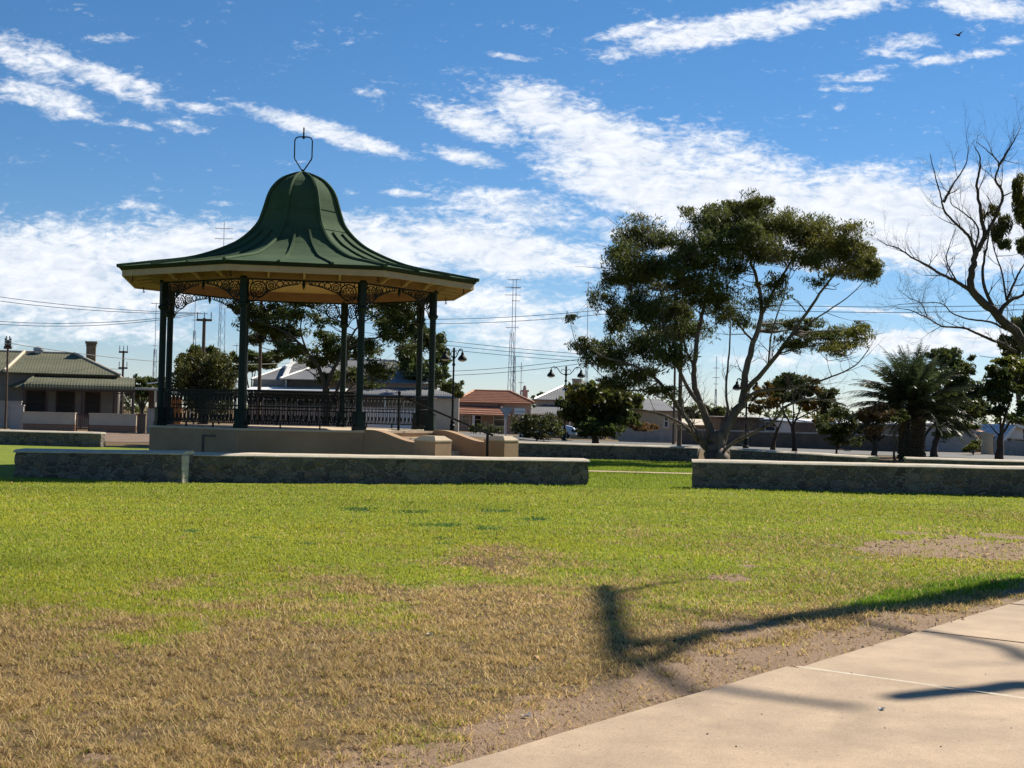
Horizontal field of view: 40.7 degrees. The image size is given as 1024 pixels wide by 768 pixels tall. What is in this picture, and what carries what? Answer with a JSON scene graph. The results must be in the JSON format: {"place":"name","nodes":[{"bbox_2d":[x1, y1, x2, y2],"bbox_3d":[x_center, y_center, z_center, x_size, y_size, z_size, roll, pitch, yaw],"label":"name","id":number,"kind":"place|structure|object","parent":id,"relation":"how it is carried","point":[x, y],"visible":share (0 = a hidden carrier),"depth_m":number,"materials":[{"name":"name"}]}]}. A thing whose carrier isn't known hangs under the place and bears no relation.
{"place":"outdoors","nodes":[
{"label":"outdoors","id":0,"kind":"place"},
{"bbox_2d":[105,432,148,441],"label":"side road","id":1,"kind":"structure","parent":0,"point":[126,437],"depth_m":62.20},
{"bbox_2d":[365,307,622,319],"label":"power line","id":2,"kind":"object","parent":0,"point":[515,316],"visible":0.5,"depth_m":85.89,"materials":[{"name":"metal"}]},
{"bbox_2d":[0,406,1023,767],"bbox_3d":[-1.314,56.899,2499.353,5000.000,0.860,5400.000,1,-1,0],"label":"ground","id":3,"kind":"structure","parent":0,"point":[480,728],"depth_m":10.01,"materials":[{"name":"plant"}]},
{"bbox_2d":[4,336,11,428],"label":"street lamp","id":4,"kind":"object","parent":3,"relation":"on","point":[7,346],"visible":1,"depth_m":67.98,"materials":[{"name":"metal"}]},
{"bbox_2d":[11,343,297,364],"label":"power line","id":5,"kind":"object","parent":4,"relation":"attached to","point":[132,359],"visible":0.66,"depth_m":75.05,"materials":[{"name":"metal"}]},
{"bbox_2d":[0,401,22,427],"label":"fence","id":6,"kind":"object","parent":3,"relation":"on","point":[2,407],"visible":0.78,"depth_m":69.42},
{"bbox_2d":[10,405,24,429],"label":"side gate","id":7,"kind":"structure","parent":3,"relation":"on","point":[16,419],"depth_m":67.12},
{"bbox_2d":[23,411,76,430],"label":"fence wall","id":8,"kind":"structure","parent":3,"relation":"on","point":[53,421],"depth_m":66.90,"materials":[{"name":"paint"}]},
{"bbox_2d":[0,429,105,446],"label":"stone wall","id":9,"kind":"structure","parent":3,"relation":"on","point":[54,438],"depth_m":52.71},
{"bbox_2d":[0,341,134,428],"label":"cottage","id":10,"kind":"structure","parent":3,"relation":"on","point":[40,379],"depth_m":72.52,"materials":[{"name":"green metal"}]},
{"bbox_2d":[25,390,45,411],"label":"window","id":11,"kind":"structure","parent":10,"relation":"in","point":[35,399],"depth_m":72.20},
{"bbox_2d":[56,391,74,412],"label":"door","id":12,"kind":"structure","parent":10,"relation":"in","point":[65,400],"depth_m":72.59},
{"bbox_2d":[84,392,100,417],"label":"window","id":13,"kind":"structure","parent":10,"relation":"in","point":[92,399],"depth_m":72.93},
{"bbox_2d":[76,413,88,431],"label":"garden gate","id":14,"kind":"structure","parent":3,"relation":"on","point":[77,415],"depth_m":67.25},
{"bbox_2d":[13,448,194,482],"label":"stone wall","id":15,"kind":"structure","parent":3,"relation":"on","point":[172,466],"depth_m":29.54,"materials":[{"name":"stone"}]},
{"bbox_2d":[89,413,136,432],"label":"fence wall","id":16,"kind":"structure","parent":3,"relation":"on","point":[110,422],"depth_m":66.90,"materials":[{"name":"paint"}]},
{"bbox_2d":[118,346,127,413],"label":"utility pole","id":17,"kind":"object","parent":3,"relation":"on","point":[122,367],"visible":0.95,"depth_m":104.98,"materials":[{"name":"metal"}]},
{"bbox_2d":[125,373,157,413],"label":"background tree","id":18,"kind":"object","parent":3,"relation":"on","point":[144,381],"visible":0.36,"depth_m":94.85,"materials":[{"name":"green plant"}]},
{"bbox_2d":[137,413,146,432],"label":"gate pillar","id":19,"kind":"structure","parent":3,"relation":"on","point":[141,423],"depth_m":66.92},
{"bbox_2d":[146,408,154,432],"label":"side gate","id":20,"kind":"structure","parent":3,"relation":"on","point":[150,415],"depth_m":66.72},
{"bbox_2d":[151,303,158,378],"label":"antenna mast","id":21,"kind":"object","parent":3,"relation":"on","point":[154,355],"visible":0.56,"depth_m":140.13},
{"bbox_2d":[133,382,181,423],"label":"carport","id":22,"kind":"object","parent":3,"relation":"on","point":[153,397],"visible":0.3,"depth_m":82.99,"materials":[{"name":"white paint"}]},
{"bbox_2d":[190,297,195,416],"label":"antenna mast","id":23,"kind":"object","parent":3,"relation":"on","point":[194,332],"visible":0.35,"depth_m":135.16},
{"bbox_2d":[174,343,220,423],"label":"background tree","id":24,"kind":"object","parent":3,"relation":"on","point":[209,349],"visible":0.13,"depth_m":89.28,"materials":[{"name":"green plant"}]},
{"bbox_2d":[196,312,211,423],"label":"utility pole","id":25,"kind":"object","parent":3,"relation":"on","point":[204,319],"visible":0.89,"depth_m":84.01,"materials":[{"name":"metal"}]},
{"bbox_2d":[0,314,190,323],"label":"power line","id":26,"kind":"object","parent":25,"relation":"attached to","point":[94,322],"visible":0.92,"depth_m":84.08,"materials":[{"name":"metal"}]},
{"bbox_2d":[0,315,192,325],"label":"power line","id":27,"kind":"object","parent":25,"relation":"attached to","point":[97,325],"visible":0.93,"depth_m":84.08,"materials":[{"name":"metal"}]},
{"bbox_2d":[2,297,191,312],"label":"power line","id":28,"kind":"object","parent":25,"relation":"attached to","point":[96,307],"visible":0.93,"depth_m":81.32,"materials":[{"name":"metal"}]},
{"bbox_2d":[1,301,207,313],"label":"power line","id":29,"kind":"object","parent":25,"relation":"attached to","point":[109,311],"visible":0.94,"depth_m":81.58,"materials":[{"name":"metal"}]},
{"bbox_2d":[172,348,237,423],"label":"clipped tree","id":30,"kind":"object","parent":3,"relation":"on","point":[194,370],"visible":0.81,"depth_m":77.35,"materials":[{"name":"green plant"}]},
{"bbox_2d":[215,221,233,421],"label":"antenna mast","id":31,"kind":"object","parent":3,"relation":"on","point":[221,304],"visible":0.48,"depth_m":120.26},
{"bbox_2d":[228,349,284,404],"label":"background tree","id":32,"kind":"object","parent":3,"relation":"on","point":[270,358],"visible":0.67,"depth_m":121.06,"materials":[{"name":"green plant"}]},
{"bbox_2d":[256,302,262,424],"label":"utility pole","id":33,"kind":"object","parent":3,"relation":"on","point":[259,368],"visible":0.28,"depth_m":73.95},
{"bbox_2d":[248,405,355,426],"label":"fence wall","id":34,"kind":"structure","parent":3,"relation":"on","point":[312,414],"depth_m":83.91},
{"bbox_2d":[116,128,518,456],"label":"bandstand","id":35,"kind":"structure","parent":3,"relation":"on","point":[299,242],"depth_m":34.59,"materials":[{"name":"metal"}]},
{"bbox_2d":[226,300,425,426],"bbox_3d":[-7.843,-1.080,58.344,8.563,7.681,5.290,1,-1,0],"label":"park tree","id":36,"kind":"object","parent":3,"relation":"on","point":[283,334],"visible":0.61,"depth_m":58.15,"materials":[{"name":"green plant"}]},
{"bbox_2d":[247,358,458,431],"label":"villa","id":37,"kind":"object","parent":3,"relation":"on","point":[286,378],"visible":0.26,"depth_m":94.19,"materials":[{"name":"grey metal"}]},
{"bbox_2d":[297,399,309,405],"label":"window","id":38,"kind":"structure","parent":37,"relation":"in","point":[304,401],"depth_m":94.17,"materials":[{"name":"white paint"}]},
{"bbox_2d":[192,452,589,484],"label":"stone wall","id":39,"kind":"structure","parent":3,"relation":"on","point":[237,467],"depth_m":30.87,"materials":[{"name":"stone"}]},
{"bbox_2d":[363,407,427,428],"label":"fence wall","id":40,"kind":"structure","parent":3,"relation":"on","point":[389,426],"depth_m":85.91,"materials":[{"name":"white paint"}]},
{"bbox_2d":[393,317,462,393],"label":"street tree","id":41,"kind":"object","parent":3,"relation":"on","point":[407,363],"visible":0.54,"depth_m":96.39,"materials":[{"name":"green plant"}]},
{"bbox_2d":[438,380,464,398],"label":"background tree","id":42,"kind":"object","parent":3,"relation":"on","point":[460,395],"visible":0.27,"depth_m":106.60,"materials":[{"name":"green plant"}]},
{"bbox_2d":[441,348,466,430],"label":"street lamp","id":43,"kind":"object","parent":3,"relation":"on","point":[446,357],"visible":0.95,"depth_m":74.96,"materials":[{"name":"black metal"}]},
{"bbox_2d":[468,422,502,433],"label":"hedge","id":44,"kind":"object","parent":3,"relation":"on","point":[490,427],"visible":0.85,"depth_m":88.19,"materials":[{"name":"green plant"}]},
{"bbox_2d":[459,386,535,433],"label":"tiled house","id":45,"kind":"structure","parent":3,"relation":"on","point":[480,406],"depth_m":114.96,"materials":[{"name":"red tile"}]},
{"bbox_2d":[462,415,470,425],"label":"window","id":46,"kind":"structure","parent":45,"relation":"in","point":[465,418],"depth_m":114.93,"materials":[{"name":"glass"}]},
{"bbox_2d":[475,416,481,427],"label":"door","id":47,"kind":"structure","parent":45,"relation":"in","point":[478,419],"depth_m":114.93,"materials":[{"name":"white paint"}]},
{"bbox_2d":[493,416,503,426],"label":"window","id":48,"kind":"structure","parent":45,"relation":"in","point":[498,421],"depth_m":114.93,"materials":[{"name":"glass"}]},
{"bbox_2d":[500,407,512,435],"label":"road sign","id":49,"kind":"object","parent":3,"relation":"on","point":[505,411],"visible":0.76,"depth_m":83.94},
{"bbox_2d":[505,279,520,434],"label":"antenna mast","id":50,"kind":"object","parent":3,"relation":"on","point":[511,349],"visible":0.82,"depth_m":130.18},
{"bbox_2d":[4,512,1023,767],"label":"soil clods","id":51,"kind":"object","parent":3,"relation":"on","point":[994,556],"visible":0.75,"depth_m":9.15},
{"bbox_2d":[512,279,520,391],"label":"antenna mast","id":52,"kind":"object","parent":3,"relation":"on","point":[514,349],"visible":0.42,"depth_m":150.12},
{"bbox_2d":[514,407,524,437],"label":"road sign","id":53,"kind":"object","parent":3,"relation":"on","point":[519,410],"visible":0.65,"depth_m":85.93,"materials":[{"name":"metal"}]},
{"bbox_2d":[509,411,566,440],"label":"shrub","id":54,"kind":"object","parent":3,"relation":"on","point":[526,425],"visible":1,"depth_m":80.90,"materials":[{"name":"green plant"}]},
{"bbox_2d":[120,392,1023,425],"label":"distant scrub","id":55,"kind":"object","parent":3,"relation":"on","point":[787,411],"visible":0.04,"depth_m":228.78,"materials":[{"name":"green plant"}]},
{"bbox_2d":[585,282,588,384],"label":"antenna mast","id":56,"kind":"object","parent":3,"relation":"on","point":[586,372],"visible":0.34,"depth_m":150.14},
{"bbox_2d":[554,379,644,443],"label":"round tree","id":57,"kind":"object","parent":3,"relation":"on","point":[580,410],"visible":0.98,"depth_m":68.44,"materials":[{"name":"green plant"}]},
{"bbox_2d":[518,441,699,461],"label":"stone wall","id":58,"kind":"structure","parent":3,"relation":"on","point":[608,451],"depth_m":51.70,"materials":[{"name":"stone"}]},
{"bbox_2d":[629,421,659,441],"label":"dry shrub","id":59,"kind":"object","parent":3,"relation":"on","point":[646,426],"visible":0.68,"depth_m":91.53,"materials":[{"name":"brown plant"}]},
{"bbox_2d":[618,429,675,442],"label":"paling fence","id":60,"kind":"object","parent":3,"relation":"on","point":[657,437],"visible":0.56,"depth_m":89.94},
{"bbox_2d":[677,405,700,418],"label":"background tree","id":61,"kind":"object","parent":3,"relation":"on","point":[686,408],"visible":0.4,"depth_m":120.41,"materials":[{"name":"green plant"}]},
{"bbox_2d":[682,419,705,429],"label":"shed","id":62,"kind":"structure","parent":3,"relation":"on","point":[700,425],"depth_m":109.47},
{"bbox_2d":[700,404,730,418],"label":"background tree","id":63,"kind":"object","parent":3,"relation":"on","point":[717,411],"visible":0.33,"depth_m":138.93,"materials":[{"name":"green plant"}]},
{"bbox_2d":[712,356,719,406],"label":"antenna mast","id":64,"kind":"object","parent":3,"relation":"on","point":[715,401],"visible":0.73,"depth_m":160.05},
{"bbox_2d":[561,187,892,459],"bbox_3d":[8.148,-2.232,52.456,12.700,10.678,7.537,1,-1,0],"label":"gum tree","id":65,"kind":"object","parent":3,"relation":"on","point":[745,226],"visible":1,"depth_m":51.43,"materials":[{"name":"green plant"}]},
{"bbox_2d":[444,600,1023,767],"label":"footpath","id":66,"kind":"structure","parent":3,"relation":"on","point":[786,717],"depth_m":7.25,"materials":[{"name":"concrete"}]},
{"bbox_2d":[796,666,1023,697],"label":"path joint","id":67,"kind":"object","parent":66,"relation":"on","point":[910,681],"visible":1,"depth_m":8.31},
{"bbox_2d":[709,416,763,430],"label":"shed","id":68,"kind":"structure","parent":3,"relation":"on","point":[717,422],"depth_m":99.97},
{"bbox_2d":[741,393,783,449],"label":"autumn tree","id":69,"kind":"object","parent":3,"relation":"on","point":[752,407],"visible":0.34,"depth_m":69.83,"materials":[{"name":"brown plant"}]},
{"bbox_2d":[759,417,786,431],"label":"shed","id":70,"kind":"structure","parent":3,"relation":"on","point":[764,420],"depth_m":111.96,"materials":[{"name":"white paint"}]},
{"bbox_2d":[765,421,776,430],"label":"window","id":71,"kind":"structure","parent":70,"relation":"in","point":[769,428],"depth_m":111.94,"materials":[{"name":"white paint"}]},
{"bbox_2d":[682,429,898,451],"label":"street wall","id":72,"kind":"structure","parent":3,"relation":"on","point":[784,440],"depth_m":81.52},
{"bbox_2d":[772,419,809,431],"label":"shed","id":73,"kind":"structure","parent":3,"relation":"on","point":[785,426],"depth_m":107.47,"materials":[{"name":"white paint"}]},
{"bbox_2d":[754,371,846,450],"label":"autumn tree","id":74,"kind":"object","parent":3,"relation":"on","point":[777,382],"visible":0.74,"depth_m":66.47,"materials":[{"name":"green plant"}]},
{"bbox_2d":[729,448,879,462],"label":"stone wall","id":75,"kind":"structure","parent":3,"relation":"on","point":[753,454],"depth_m":47.12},
{"bbox_2d":[789,419,880,433],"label":"shed","id":76,"kind":"structure","parent":3,"relation":"on","point":[806,427],"depth_m":96.30,"materials":[{"name":"white paint"}]},
{"bbox_2d":[811,406,864,453],"bbox_3d":[14.776,2.190,62.175,2.565,2.376,2.612,1,-1,0],"label":"young tree","id":77,"kind":"object","parent":3,"relation":"on","point":[846,428],"visible":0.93,"depth_m":61.85,"materials":[{"name":"green plant"}]},
{"bbox_2d":[691,459,1023,496],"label":"stone wall","id":78,"kind":"structure","parent":3,"relation":"on","point":[912,478],"depth_m":31.64,"materials":[{"name":"stone"}]},
{"bbox_2d":[853,403,898,455],"bbox_3d":[15.104,2.006,56.952,1.963,2.514,2.814,1,-1,0],"label":"young tree","id":79,"kind":"object","parent":3,"relation":"on","point":[866,414],"visible":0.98,"depth_m":56.94,"materials":[{"name":"green plant"}]},
{"bbox_2d":[887,408,910,462],"bbox_3d":[15.215,2.070,54.525,1.103,2.304,0.803,2,-2,-42],"label":"young tree","id":80,"kind":"object","parent":3,"relation":"on","point":[902,415],"visible":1,"depth_m":54.53,"materials":[{"name":"green plant"}]},
{"bbox_2d":[874,422,926,434],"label":"shed","id":81,"kind":"structure","parent":3,"relation":"on","point":[886,432],"depth_m":90.15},
{"bbox_2d":[840,339,988,460],"bbox_3d":[17.523,0.737,59.948,6.110,5.286,6.322,1,-1,0],"label":"palm tree","id":82,"kind":"object","parent":3,"relation":"on","point":[915,388],"visible":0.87,"depth_m":59.36,"materials":[{"name":"green plant"}]},
{"bbox_2d":[850,93,1023,375],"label":"bare gum","id":83,"kind":"object","parent":3,"relation":"on","point":[999,230],"visible":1,"depth_m":42.04,"materials":[{"name":"brown plant"}]},
{"bbox_2d":[925,421,982,451],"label":"shed","id":84,"kind":"structure","parent":3,"relation":"on","point":[955,444],"depth_m":81.96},
{"bbox_2d":[924,346,989,456],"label":"broadleaf tree","id":85,"kind":"object","parent":3,"relation":"on","point":[965,378],"visible":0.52,"depth_m":67.14,"materials":[{"name":"green plant"}]},
{"bbox_2d":[903,457,1023,465],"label":"stone wall","id":86,"kind":"structure","parent":3,"relation":"on","point":[960,461],"depth_m":44.21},
{"bbox_2d":[962,438,980,454],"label":"shrub","id":87,"kind":"object","parent":3,"relation":"on","point":[971,446],"visible":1,"depth_m":73.76,"materials":[{"name":"green plant"}]},
{"bbox_2d":[966,423,994,451],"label":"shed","id":88,"kind":"structure","parent":3,"relation":"on","point":[978,432],"depth_m":84.83,"materials":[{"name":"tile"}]},
{"bbox_2d":[980,433,993,453],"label":"gate pillar","id":89,"kind":"structure","parent":3,"relation":"on","point":[987,439],"depth_m":76.41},
{"bbox_2d":[979,424,1023,441],"bbox_3d":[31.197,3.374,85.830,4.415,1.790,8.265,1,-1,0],"label":"gabled house","id":90,"kind":"structure","parent":3,"relation":"on","point":[1015,432],"depth_m":82.23,"materials":[{"name":"blue paint"}]},
{"bbox_2d":[981,354,1023,458],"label":"broadleaf tree","id":91,"kind":"object","parent":3,"relation":"on","point":[1003,384],"visible":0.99,"depth_m":59.70,"materials":[{"name":"green plant"}]},
{"bbox_2d":[993,440,1023,455],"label":"paling fence","id":92,"kind":"object","parent":3,"relation":"on","point":[1013,447],"visible":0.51,"depth_m":75.09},
{"bbox_2d":[996,310,1023,424],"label":"background tree","id":93,"kind":"object","parent":3,"relation":"on","point":[1011,341],"visible":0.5,"depth_m":90.14,"materials":[{"name":"green plant"}]},
{"bbox_2d":[0,0,1023,423],"label":"sky","id":94,"kind":"structure","parent":0,"point":[494,142],"materials":[{"name":"blue"}]},
{"bbox_2d":[391,338,632,360],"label":"power line","id":95,"kind":"object","parent":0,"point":[509,351],"visible":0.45,"depth_m":115.61,"materials":[{"name":"metal"}]},
{"bbox_2d":[439,314,602,323],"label":"power line","id":96,"kind":"object","parent":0,"point":[510,321],"visible":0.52,"depth_m":86.12,"materials":[{"name":"metal"}]},
{"bbox_2d":[388,342,661,365],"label":"power line","id":97,"kind":"object","parent":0,"point":[516,356],"visible":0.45,"depth_m":115.33,"materials":[{"name":"metal"}]},
{"bbox_2d":[531,379,604,439],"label":"verandah house","id":98,"kind":"structure","parent":0,"point":[544,403],"depth_m":122.96,"materials":[{"name":"grey metal"}]},
{"bbox_2d":[588,470,691,473],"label":"garden path","id":99,"kind":"structure","parent":0,"point":[640,472],"depth_m":39.74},
{"bbox_2d":[608,399,677,440],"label":"plain house","id":100,"kind":"structure","parent":0,"point":[661,406],"depth_m":99.98,"materials":[{"name":"grey metal"}]},
{"bbox_2d":[663,415,668,427],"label":"window","id":101,"kind":"structure","parent":100,"relation":"in","point":[666,424],"depth_m":99.93,"materials":[{"name":"white paint"}]},
{"bbox_2d":[423,459,1023,497],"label":"verge grass","id":102,"kind":"structure","parent":0,"point":[599,465],"depth_m":35.52,"materials":[{"name":"plant"}]},
{"bbox_2d":[459,432,1023,459],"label":"road","id":103,"kind":"structure","parent":0,"point":[940,454],"depth_m":77.88,"materials":[{"name":"asphalt"}]},
{"bbox_2d":[515,416,577,438],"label":"parked car","id":104,"kind":"object","parent":103,"relation":"on","point":[569,431],"visible":0.22,"depth_m":88.95,"materials":[{"name":"paint"}]},
{"bbox_2d":[547,366,584,440],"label":"street lamp","id":105,"kind":"object","parent":103,"relation":"on","point":[550,374],"visible":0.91,"depth_m":86.94,"materials":[{"name":"black metal"}]},
{"bbox_2d":[672,367,675,443],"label":"utility pole","id":106,"kind":"object","parent":103,"relation":"on","point":[673,431],"visible":0.4,"depth_m":83.92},
{"bbox_2d":[396,355,631,375],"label":"power line","id":107,"kind":"object","parent":106,"relation":"attached to","point":[489,373],"visible":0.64,"depth_m":89.11,"materials":[{"name":"metal"}]},
{"bbox_2d":[396,343,665,371],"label":"power line","id":108,"kind":"object","parent":106,"relation":"attached to","point":[495,368],"visible":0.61,"depth_m":88.99,"materials":[{"name":"metal"}]},
{"bbox_2d":[449,341,639,357],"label":"power line","id":109,"kind":"object","parent":106,"relation":"attached to","point":[525,349],"visible":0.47,"depth_m":115.32,"materials":[{"name":"metal"}]},
{"bbox_2d":[677,342,682,445],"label":"utility pole","id":110,"kind":"object","parent":103,"relation":"on","point":[679,433],"visible":0.3,"depth_m":78.90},
{"bbox_2d":[732,378,760,447],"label":"street lamp","id":111,"kind":"object","parent":103,"relation":"on","point":[736,387],"visible":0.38,"depth_m":77.86,"materials":[{"name":"black metal"}]},
{"bbox_2d":[694,306,1023,312],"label":"power line","id":112,"kind":"object","parent":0,"point":[885,312],"visible":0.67,"depth_m":74.29,"materials":[{"name":"metal"}]},
{"bbox_2d":[748,304,1023,306],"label":"power line","id":113,"kind":"object","parent":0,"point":[850,306],"visible":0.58,"depth_m":75.15,"materials":[{"name":"metal"}]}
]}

